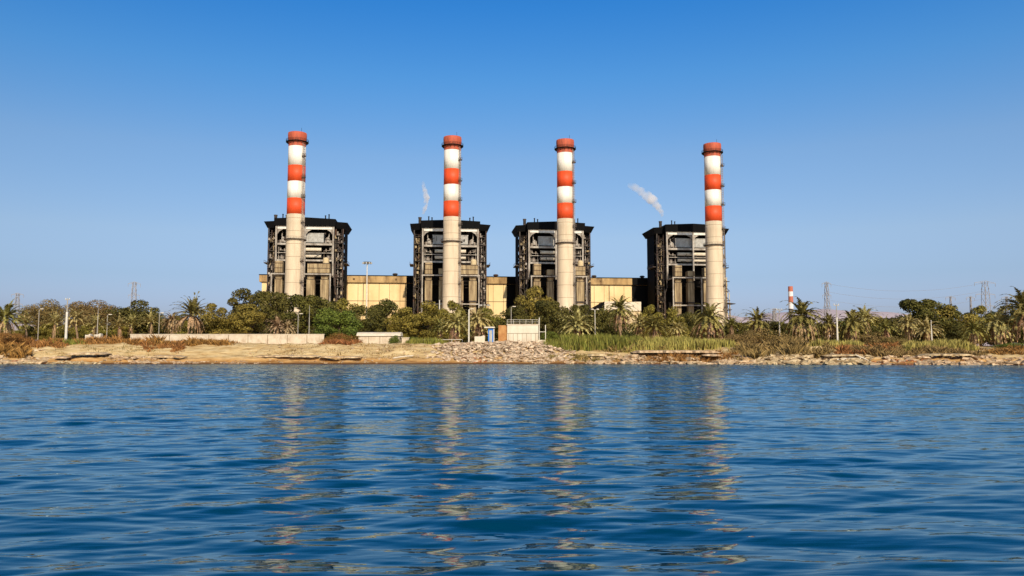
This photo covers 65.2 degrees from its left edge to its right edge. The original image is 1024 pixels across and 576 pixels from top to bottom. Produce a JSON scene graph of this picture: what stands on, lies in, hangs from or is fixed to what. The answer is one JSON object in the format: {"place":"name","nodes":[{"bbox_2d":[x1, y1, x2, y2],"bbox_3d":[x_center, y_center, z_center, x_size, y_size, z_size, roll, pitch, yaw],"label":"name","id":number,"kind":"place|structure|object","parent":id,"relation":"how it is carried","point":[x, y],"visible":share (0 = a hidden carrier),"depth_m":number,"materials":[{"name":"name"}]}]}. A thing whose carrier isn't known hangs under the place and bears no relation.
{"place":"outdoors","nodes":[
{"label":"outdoors","id":0,"kind":"place"},
{"bbox_2d":[264,214,351,314],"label":"boiler house","id":1,"kind":"structure","parent":0,"point":[326,264],"depth_m":415.84,"materials":[{"name":"metal"}]},
{"bbox_2d":[410,216,489,342],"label":"boiler house","id":2,"kind":"structure","parent":0,"point":[427,265],"depth_m":423.05,"materials":[{"name":"metal"}]},
{"bbox_2d":[259,273,647,338],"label":"turbine hall","id":3,"kind":"structure","parent":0,"point":[396,288],"depth_m":451.99,"materials":[{"name":"metal"}]},
{"bbox_2d":[0,364,1023,575],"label":"water","id":4,"kind":"structure","parent":0,"point":[478,470],"depth_m":14.99,"materials":[{"name":"liquid"}]},
{"bbox_2d":[0,0,1023,325],"label":"sky","id":5,"kind":"structure","parent":0,"point":[876,146],"materials":[{"name":"blue"}]},
{"bbox_2d":[1,342,1023,364],"bbox_3d":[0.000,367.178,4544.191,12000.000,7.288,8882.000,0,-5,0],"label":"ground","id":6,"kind":"structure","parent":0,"point":[212,353],"depth_m":158.67,"materials":[{"name":"sand"}]},
{"bbox_2d":[0,332,32,343],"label":"shrub","id":7,"kind":"object","parent":6,"relation":"on","point":[20,336],"visible":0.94,"depth_m":163.97,"materials":[{"name":"brown plant"}]},
{"bbox_2d":[0,338,33,358],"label":"dry brush","id":8,"kind":"object","parent":6,"relation":"on","point":[11,350],"visible":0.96,"depth_m":157.89,"materials":[{"name":"plant"}]},
{"bbox_2d":[0,297,34,338],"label":"palm tree","id":9,"kind":"object","parent":6,"relation":"on","point":[5,322],"visible":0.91,"depth_m":173.69,"materials":[{"name":"green plant"}]},
{"bbox_2d":[0,349,48,363],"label":"shore rocks","id":10,"kind":"object","parent":6,"relation":"on","point":[42,360],"visible":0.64,"depth_m":154.28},
{"bbox_2d":[21,325,47,340],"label":"bush","id":11,"kind":"object","parent":6,"relation":"on","point":[31,332],"visible":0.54,"depth_m":188.34,"materials":[{"name":"green plant"}]},
{"bbox_2d":[0,337,69,348],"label":"dry brush","id":12,"kind":"object","parent":6,"relation":"on","point":[47,342],"visible":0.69,"depth_m":163.64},
{"bbox_2d":[15,299,72,339],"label":"tree","id":13,"kind":"object","parent":6,"relation":"on","point":[32,311],"visible":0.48,"depth_m":201.20,"materials":[{"name":"green plant"}]},
{"bbox_2d":[2,360,102,363],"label":"shore rocks","id":14,"kind":"object","parent":6,"relation":"on","point":[61,362],"visible":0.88,"depth_m":150.57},
{"bbox_2d":[40,307,72,337],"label":"palm tree","id":15,"kind":"object","parent":6,"relation":"on","point":[55,319],"visible":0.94,"depth_m":179.63,"materials":[{"name":"green plant"}]},
{"bbox_2d":[46,325,75,339],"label":"bush","id":16,"kind":"object","parent":6,"relation":"on","point":[62,334],"visible":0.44,"depth_m":188.02,"materials":[{"name":"green plant"}]},
{"bbox_2d":[60,303,90,338],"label":"palm tree","id":17,"kind":"object","parent":6,"relation":"on","point":[75,315],"visible":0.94,"depth_m":181.49,"materials":[{"name":"green plant"}]},
{"bbox_2d":[60,299,116,330],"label":"tree","id":18,"kind":"object","parent":6,"relation":"on","point":[91,309],"visible":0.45,"depth_m":202.96,"materials":[{"name":"green plant"}]},
{"bbox_2d":[79,311,112,336],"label":"palm tree","id":19,"kind":"object","parent":6,"relation":"on","point":[94,319],"visible":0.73,"depth_m":179.51,"materials":[{"name":"green plant"}]},
{"bbox_2d":[69,334,145,344],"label":"dry brush","id":20,"kind":"object","parent":6,"relation":"on","point":[105,339],"visible":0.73,"depth_m":165.90,"materials":[{"name":"plant"}]},
{"bbox_2d":[104,312,133,337],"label":"palm tree","id":21,"kind":"object","parent":6,"relation":"on","point":[118,324],"visible":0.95,"depth_m":180.66,"materials":[{"name":"green plant"}]},
{"bbox_2d":[104,300,166,338],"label":"tree","id":22,"kind":"object","parent":6,"relation":"on","point":[137,329],"visible":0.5,"depth_m":198.35,"materials":[{"name":"green plant"}]},
{"bbox_2d":[103,355,169,363],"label":"shore rocks","id":23,"kind":"object","parent":6,"relation":"on","point":[146,361],"visible":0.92,"depth_m":154.28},
{"bbox_2d":[138,310,165,333],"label":"palm tree","id":24,"kind":"object","parent":6,"relation":"on","point":[150,319],"visible":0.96,"depth_m":182.70,"materials":[{"name":"green plant"}]},
{"bbox_2d":[135,339,186,353],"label":"dry brush","id":25,"kind":"object","parent":6,"relation":"on","point":[176,346],"visible":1,"depth_m":162.37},
{"bbox_2d":[160,312,184,333],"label":"palm tree","id":26,"kind":"object","parent":6,"relation":"on","point":[171,322],"visible":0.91,"depth_m":190.13,"materials":[{"name":"green plant"}]},
{"bbox_2d":[119,334,240,346],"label":"dry brush","id":27,"kind":"object","parent":6,"relation":"on","point":[192,341],"visible":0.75,"depth_m":164.13,"materials":[{"name":"plant"}]},
{"bbox_2d":[169,291,212,333],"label":"palm tree","id":28,"kind":"object","parent":6,"relation":"on","point":[192,306],"visible":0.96,"depth_m":179.49,"materials":[{"name":"green plant"}]},
{"bbox_2d":[193,303,231,333],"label":"tree","id":29,"kind":"object","parent":6,"relation":"on","point":[215,327],"visible":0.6,"depth_m":190.61,"materials":[{"name":"green plant"}]},
{"bbox_2d":[130,334,324,343],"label":"boundary wall","id":30,"kind":"structure","parent":6,"relation":"on","point":[281,338],"depth_m":171.19,"materials":[{"name":"concrete"}]},
{"bbox_2d":[225,287,259,323],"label":"tree","id":31,"kind":"object","parent":6,"relation":"on","point":[242,292],"visible":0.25,"depth_m":221.26,"materials":[{"name":"green plant"}]},
{"bbox_2d":[219,303,267,333],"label":"tree","id":32,"kind":"object","parent":6,"relation":"on","point":[246,319],"visible":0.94,"depth_m":187.64,"materials":[{"name":"green plant"}]},
{"bbox_2d":[253,290,293,333],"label":"tree","id":33,"kind":"object","parent":6,"relation":"on","point":[273,309],"visible":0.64,"depth_m":203.90,"materials":[{"name":"green plant"}]},
{"bbox_2d":[263,315,288,333],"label":"palm tree","id":34,"kind":"object","parent":6,"relation":"on","point":[277,322],"visible":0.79,"depth_m":176.56,"materials":[{"name":"green plant"}]},
{"bbox_2d":[284,128,308,314],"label":"chimney","id":35,"kind":"object","parent":6,"relation":"on","point":[297,143],"visible":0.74,"depth_m":381.32,"materials":[{"name":"concrete"}]},
{"bbox_2d":[281,294,340,333],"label":"tree","id":36,"kind":"object","parent":6,"relation":"on","point":[301,303],"visible":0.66,"depth_m":200.59,"materials":[{"name":"green plant"}]},
{"bbox_2d":[239,342,430,359],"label":"rocks","id":37,"kind":"object","parent":6,"relation":"on","point":[346,352],"visible":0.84,"depth_m":159.97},
{"bbox_2d":[312,307,363,338],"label":"tree","id":38,"kind":"object","parent":6,"relation":"on","point":[347,322],"visible":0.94,"depth_m":177.65,"materials":[{"name":"green plant"}]},
{"bbox_2d":[317,338,362,344],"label":"dry brush","id":39,"kind":"object","parent":6,"relation":"on","point":[342,341],"visible":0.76,"depth_m":164.28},
{"bbox_2d":[323,298,362,339],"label":"tree","id":40,"kind":"object","parent":6,"relation":"on","point":[342,303],"visible":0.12,"depth_m":208.83,"materials":[{"name":"green plant"}]},
{"bbox_2d":[244,344,443,363],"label":"shore rocks","id":41,"kind":"object","parent":6,"relation":"on","point":[355,358],"visible":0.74,"depth_m":158.46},
{"bbox_2d":[352,305,384,336],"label":"tree","id":42,"kind":"object","parent":6,"relation":"on","point":[370,324],"visible":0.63,"depth_m":202.05,"materials":[{"name":"green plant"}]},
{"bbox_2d":[356,332,402,343],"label":"storage shed","id":43,"kind":"structure","parent":6,"relation":"on","point":[376,337],"depth_m":171.67,"materials":[{"name":"concrete"}]},
{"bbox_2d":[368,298,398,331],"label":"tree","id":44,"kind":"object","parent":6,"relation":"on","point":[387,306],"visible":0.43,"depth_m":210.72,"materials":[{"name":"green plant"}]},
{"bbox_2d":[382,306,420,340],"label":"tree","id":45,"kind":"object","parent":6,"relation":"on","point":[403,322],"visible":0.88,"depth_m":193.65,"materials":[{"name":"green plant"}]},
{"bbox_2d":[405,337,446,343],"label":"reeds","id":46,"kind":"object","parent":6,"relation":"on","point":[413,340],"visible":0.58,"depth_m":168.28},
{"bbox_2d":[406,300,451,340],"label":"tree","id":47,"kind":"object","parent":6,"relation":"on","point":[426,317],"visible":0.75,"depth_m":197.24,"materials":[{"name":"green plant"}]},
{"bbox_2d":[428,317,450,338],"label":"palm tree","id":48,"kind":"object","parent":6,"relation":"on","point":[438,328],"visible":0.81,"depth_m":183.75,"materials":[{"name":"green plant"}]},
{"bbox_2d":[441,135,462,342],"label":"chimney","id":49,"kind":"object","parent":6,"relation":"on","point":[452,241],"visible":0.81,"depth_m":388.55,"materials":[{"name":"concrete"}]},
{"bbox_2d":[437,300,471,341],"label":"tree","id":50,"kind":"object","parent":6,"relation":"on","point":[452,305],"visible":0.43,"depth_m":213.41,"materials":[{"name":"green plant"}]},
{"bbox_2d":[438,306,473,342],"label":"palm tree","id":51,"kind":"object","parent":6,"relation":"on","point":[457,327],"visible":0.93,"depth_m":179.22,"materials":[{"name":"green plant"}]},
{"bbox_2d":[461,305,496,339],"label":"palm tree","id":52,"kind":"object","parent":6,"relation":"on","point":[478,322],"visible":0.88,"depth_m":186.65,"materials":[{"name":"green plant"}]},
{"bbox_2d":[470,307,503,341],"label":"tree","id":53,"kind":"object","parent":6,"relation":"on","point":[492,318],"visible":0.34,"depth_m":204.72,"materials":[{"name":"green plant"}]},
{"bbox_2d":[427,340,575,363],"bbox_3d":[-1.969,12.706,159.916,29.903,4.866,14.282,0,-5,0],"label":"rubble","id":54,"kind":"object","parent":6,"relation":"on","point":[513,347],"visible":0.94,"depth_m":159.07,"materials":[{"name":"stone"}]},
{"bbox_2d":[494,305,530,338],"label":"tree","id":55,"kind":"object","parent":6,"relation":"on","point":[518,315],"visible":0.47,"depth_m":202.37,"materials":[{"name":"green plant"}]},
{"bbox_2d":[498,320,538,341],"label":"block house","id":56,"kind":"structure","parent":6,"relation":"on","point":[520,332],"depth_m":167.81,"materials":[{"name":"concrete"}]},
{"bbox_2d":[513,285,554,330],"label":"tree","id":57,"kind":"object","parent":6,"relation":"on","point":[528,304],"visible":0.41,"depth_m":218.76,"materials":[{"name":"green plant"}]},
{"bbox_2d":[530,300,571,341],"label":"tree","id":58,"kind":"object","parent":6,"relation":"on","point":[551,311],"visible":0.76,"depth_m":193.71,"materials":[{"name":"green plant"}]},
{"bbox_2d":[554,135,576,309],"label":"chimney","id":59,"kind":"object","parent":6,"relation":"on","point":[565,149],"visible":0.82,"depth_m":394.06,"materials":[{"name":"concrete"}]},
{"bbox_2d":[555,305,597,336],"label":"palm tree","id":60,"kind":"object","parent":6,"relation":"on","point":[577,322],"visible":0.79,"depth_m":176.88,"materials":[{"name":"green plant"}]},
{"bbox_2d":[563,304,589,334],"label":"tree","id":61,"kind":"object","parent":6,"relation":"on","point":[584,309],"visible":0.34,"depth_m":210.25,"materials":[{"name":"green plant"}]},
{"bbox_2d":[543,353,628,361],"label":"dry brush","id":62,"kind":"object","parent":6,"relation":"on","point":[577,357],"visible":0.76,"depth_m":155.30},
{"bbox_2d":[542,332,646,350],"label":"reeds","id":63,"kind":"object","parent":6,"relation":"on","point":[600,341],"visible":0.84,"depth_m":161.78,"materials":[{"name":"plant"}]},
{"bbox_2d":[581,308,622,335],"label":"tree","id":64,"kind":"object","parent":6,"relation":"on","point":[602,326],"visible":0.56,"depth_m":197.29,"materials":[{"name":"green plant"}]},
{"bbox_2d":[598,314,636,337],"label":"tree","id":65,"kind":"object","parent":6,"relation":"on","point":[625,332],"visible":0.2,"depth_m":234.80,"materials":[{"name":"green plant"}]},
{"bbox_2d":[602,295,638,335],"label":"palm tree","id":66,"kind":"object","parent":6,"relation":"on","point":[620,314],"visible":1,"depth_m":182.68,"materials":[{"name":"green plant"}]},
{"bbox_2d":[624,310,650,336],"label":"palm tree","id":67,"kind":"object","parent":6,"relation":"on","point":[640,321],"visible":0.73,"depth_m":185.25,"materials":[{"name":"green plant"}]},
{"bbox_2d":[635,304,663,338],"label":"tree","id":68,"kind":"object","parent":6,"relation":"on","point":[650,308],"visible":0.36,"depth_m":202.89,"materials":[{"name":"green plant"}]},
{"bbox_2d":[635,309,673,338],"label":"palm tree","id":69,"kind":"object","parent":6,"relation":"on","point":[653,322],"visible":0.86,"depth_m":181.57,"materials":[{"name":"green plant"}]},
{"bbox_2d":[594,339,721,352],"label":"dry brush","id":70,"kind":"object","parent":6,"relation":"on","point":[609,349],"visible":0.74,"depth_m":159.91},
{"bbox_2d":[566,352,766,364],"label":"shore rocks","id":71,"kind":"object","parent":6,"relation":"on","point":[627,359],"visible":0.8,"depth_m":150.26,"materials":[{"name":"stone"}]},
{"bbox_2d":[630,350,720,352],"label":"rock ledge","id":72,"kind":"object","parent":6,"relation":"on","point":[672,351],"visible":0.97,"depth_m":154.62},
{"bbox_2d":[660,307,692,338],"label":"tree","id":73,"kind":"object","parent":6,"relation":"on","point":[671,313],"visible":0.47,"depth_m":203.80,"materials":[{"name":"green plant"}]},
{"bbox_2d":[622,334,738,352],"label":"reeds","id":74,"kind":"object","parent":6,"relation":"on","point":[682,341],"visible":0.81,"depth_m":160.39,"materials":[{"name":"plant"}]},
{"bbox_2d":[636,349,739,361],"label":"dry brush","id":75,"kind":"object","parent":6,"relation":"on","point":[683,356],"visible":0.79,"depth_m":153.04,"materials":[{"name":"plant"}]},
{"bbox_2d":[680,311,705,339],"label":"tree","id":76,"kind":"object","parent":6,"relation":"on","point":[687,315],"visible":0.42,"depth_m":204.03,"materials":[{"name":"green plant"}]},
{"bbox_2d":[688,302,730,339],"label":"palm tree","id":77,"kind":"object","parent":6,"relation":"on","point":[708,323],"visible":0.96,"depth_m":178.33,"materials":[{"name":"green plant"}]},
{"bbox_2d":[701,139,726,325],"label":"chimney","id":78,"kind":"object","parent":6,"relation":"on","point":[711,153],"visible":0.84,"depth_m":401.70,"materials":[{"name":"concrete"}]},
{"bbox_2d":[715,322,752,340],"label":"tree","id":79,"kind":"object","parent":6,"relation":"on","point":[727,332],"visible":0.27,"depth_m":200.02,"materials":[{"name":"green plant"}]},
{"bbox_2d":[722,334,761,344],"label":"shrub","id":80,"kind":"object","parent":6,"relation":"on","point":[733,336],"visible":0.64,"depth_m":164.05,"materials":[{"name":"green plant"}]},
{"bbox_2d":[739,306,775,340],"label":"palm tree","id":81,"kind":"object","parent":6,"relation":"on","point":[756,323],"visible":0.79,"depth_m":187.14,"materials":[{"name":"green plant"}]},
{"bbox_2d":[737,328,790,344],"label":"shrub","id":82,"kind":"object","parent":6,"relation":"on","point":[764,336],"visible":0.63,"depth_m":166.41,"materials":[{"name":"green plant"}]},
{"bbox_2d":[724,335,836,360],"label":"dry brush","id":83,"kind":"object","parent":6,"relation":"on","point":[787,346],"visible":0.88,"depth_m":153.00,"materials":[{"name":"plant"}]},
{"bbox_2d":[776,296,827,342],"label":"palm tree","id":84,"kind":"object","parent":6,"relation":"on","point":[802,323],"visible":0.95,"depth_m":174.85,"materials":[{"name":"green plant"}]},
{"bbox_2d":[754,352,873,364],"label":"shore rocks","id":85,"kind":"object","parent":6,"relation":"on","point":[795,359],"visible":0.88,"depth_m":146.20,"materials":[{"name":"stone"}]},
{"bbox_2d":[804,323,847,341],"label":"tree","id":86,"kind":"object","parent":6,"relation":"on","point":[821,333],"visible":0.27,"depth_m":198.57,"materials":[{"name":"green plant"}]},
{"bbox_2d":[816,312,843,340],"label":"palm tree","id":87,"kind":"object","parent":6,"relation":"on","point":[830,327],"visible":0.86,"depth_m":183.77,"materials":[{"name":"green plant"}]},
{"bbox_2d":[806,337,863,346],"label":"reeds","id":88,"kind":"object","parent":6,"relation":"on","point":[838,343],"visible":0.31,"depth_m":157.29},
{"bbox_2d":[833,309,871,340],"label":"palm tree","id":89,"kind":"object","parent":6,"relation":"on","point":[854,325],"visible":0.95,"depth_m":181.25,"materials":[{"name":"green plant"}]},
{"bbox_2d":[854,303,883,343],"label":"palm tree","id":90,"kind":"object","parent":6,"relation":"on","point":[863,313],"visible":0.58,"depth_m":190.04,"materials":[{"name":"green plant"}]},
{"bbox_2d":[856,332,893,345],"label":"shrub","id":91,"kind":"object","parent":6,"relation":"on","point":[873,339],"visible":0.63,"depth_m":165.03,"materials":[{"name":"green plant"}]},
{"bbox_2d":[871,314,902,337],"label":"palm tree","id":92,"kind":"object","parent":6,"relation":"on","point":[885,328],"visible":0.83,"depth_m":183.75,"materials":[{"name":"green plant"}]},
{"bbox_2d":[893,313,922,341],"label":"palm tree","id":93,"kind":"object","parent":6,"relation":"on","point":[908,321],"visible":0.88,"depth_m":188.89,"materials":[{"name":"green plant"}]},
{"bbox_2d":[829,341,997,357],"bbox_3d":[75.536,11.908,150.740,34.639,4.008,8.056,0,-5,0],"label":"dry brush","id":94,"kind":"object","parent":6,"relation":"on","point":[900,353],"visible":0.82,"depth_m":149.24,"materials":[{"name":"plant"}]},
{"bbox_2d":[891,298,962,342],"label":"tree","id":95,"kind":"object","parent":6,"relation":"on","point":[922,308],"visible":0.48,"depth_m":202.79,"materials":[{"name":"green plant"}]},
{"bbox_2d":[911,314,944,341],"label":"palm tree","id":96,"kind":"object","parent":6,"relation":"on","point":[926,325],"visible":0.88,"depth_m":176.80,"materials":[{"name":"green plant"}]},
{"bbox_2d":[901,338,979,351],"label":"reeds","id":97,"kind":"object","parent":6,"relation":"on","point":[959,343],"visible":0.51,"depth_m":152.37,"materials":[{"name":"plant"}]},
{"bbox_2d":[870,355,1023,364],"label":"shore rocks","id":98,"kind":"object","parent":6,"relation":"on","point":[965,360],"visible":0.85,"depth_m":142.75,"materials":[{"name":"stone"}]},
{"bbox_2d":[933,321,968,342],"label":"tree","id":99,"kind":"object","parent":6,"relation":"on","point":[949,335],"visible":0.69,"depth_m":196.26,"materials":[{"name":"green plant"}]},
{"bbox_2d":[924,305,987,344],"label":"tree","id":100,"kind":"object","parent":6,"relation":"on","point":[962,319],"visible":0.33,"depth_m":199.63,"materials":[{"name":"green plant"}]},
{"bbox_2d":[956,318,991,346],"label":"palm tree","id":101,"kind":"object","parent":6,"relation":"on","point":[974,335],"visible":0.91,"depth_m":175.51,"materials":[{"name":"green plant"}]},
{"bbox_2d":[963,305,993,346],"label":"tree","id":102,"kind":"object","parent":6,"relation":"on","point":[979,308],"visible":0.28,"depth_m":204.89,"materials":[{"name":"green plant"}]},
{"bbox_2d":[978,308,1022,346],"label":"palm tree","id":103,"kind":"object","parent":6,"relation":"on","point":[999,330],"visible":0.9,"depth_m":174.33,"materials":[{"name":"green plant"}]},
{"bbox_2d":[980,344,1023,354],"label":"dry brush","id":104,"kind":"object","parent":6,"relation":"on","point":[1003,350],"visible":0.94,"depth_m":148.93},
{"bbox_2d":[981,304,1023,344],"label":"tree","id":105,"kind":"object","parent":6,"relation":"on","point":[1020,329],"visible":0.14,"depth_m":203.15,"materials":[{"name":"green plant"}]},
{"bbox_2d":[990,286,1023,341],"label":"palm tree","id":106,"kind":"object","parent":6,"relation":"on","point":[1018,301],"visible":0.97,"depth_m":171.84,"materials":[{"name":"green plant"}]},
{"bbox_2d":[11,309,1014,345],"bbox_3d":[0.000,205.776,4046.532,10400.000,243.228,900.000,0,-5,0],"label":"hills","id":107,"kind":"structure","parent":0,"point":[882,315],"depth_m":4181.94,"materials":[{"name":"plant"}]},
{"bbox_2d":[512,218,593,314],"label":"boiler house","id":108,"kind":"structure","parent":0,"point":[536,262],"depth_m":428.65,"materials":[{"name":"metal"}]},
{"bbox_2d":[589,302,640,336],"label":"annex building","id":109,"kind":"structure","parent":0,"point":[635,307],"depth_m":429.41,"materials":[{"name":"paint"}]},
{"bbox_2d":[642,220,728,320],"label":"boiler house","id":110,"kind":"structure","parent":0,"point":[676,265],"depth_m":436.24,"materials":[{"name":"metal"}]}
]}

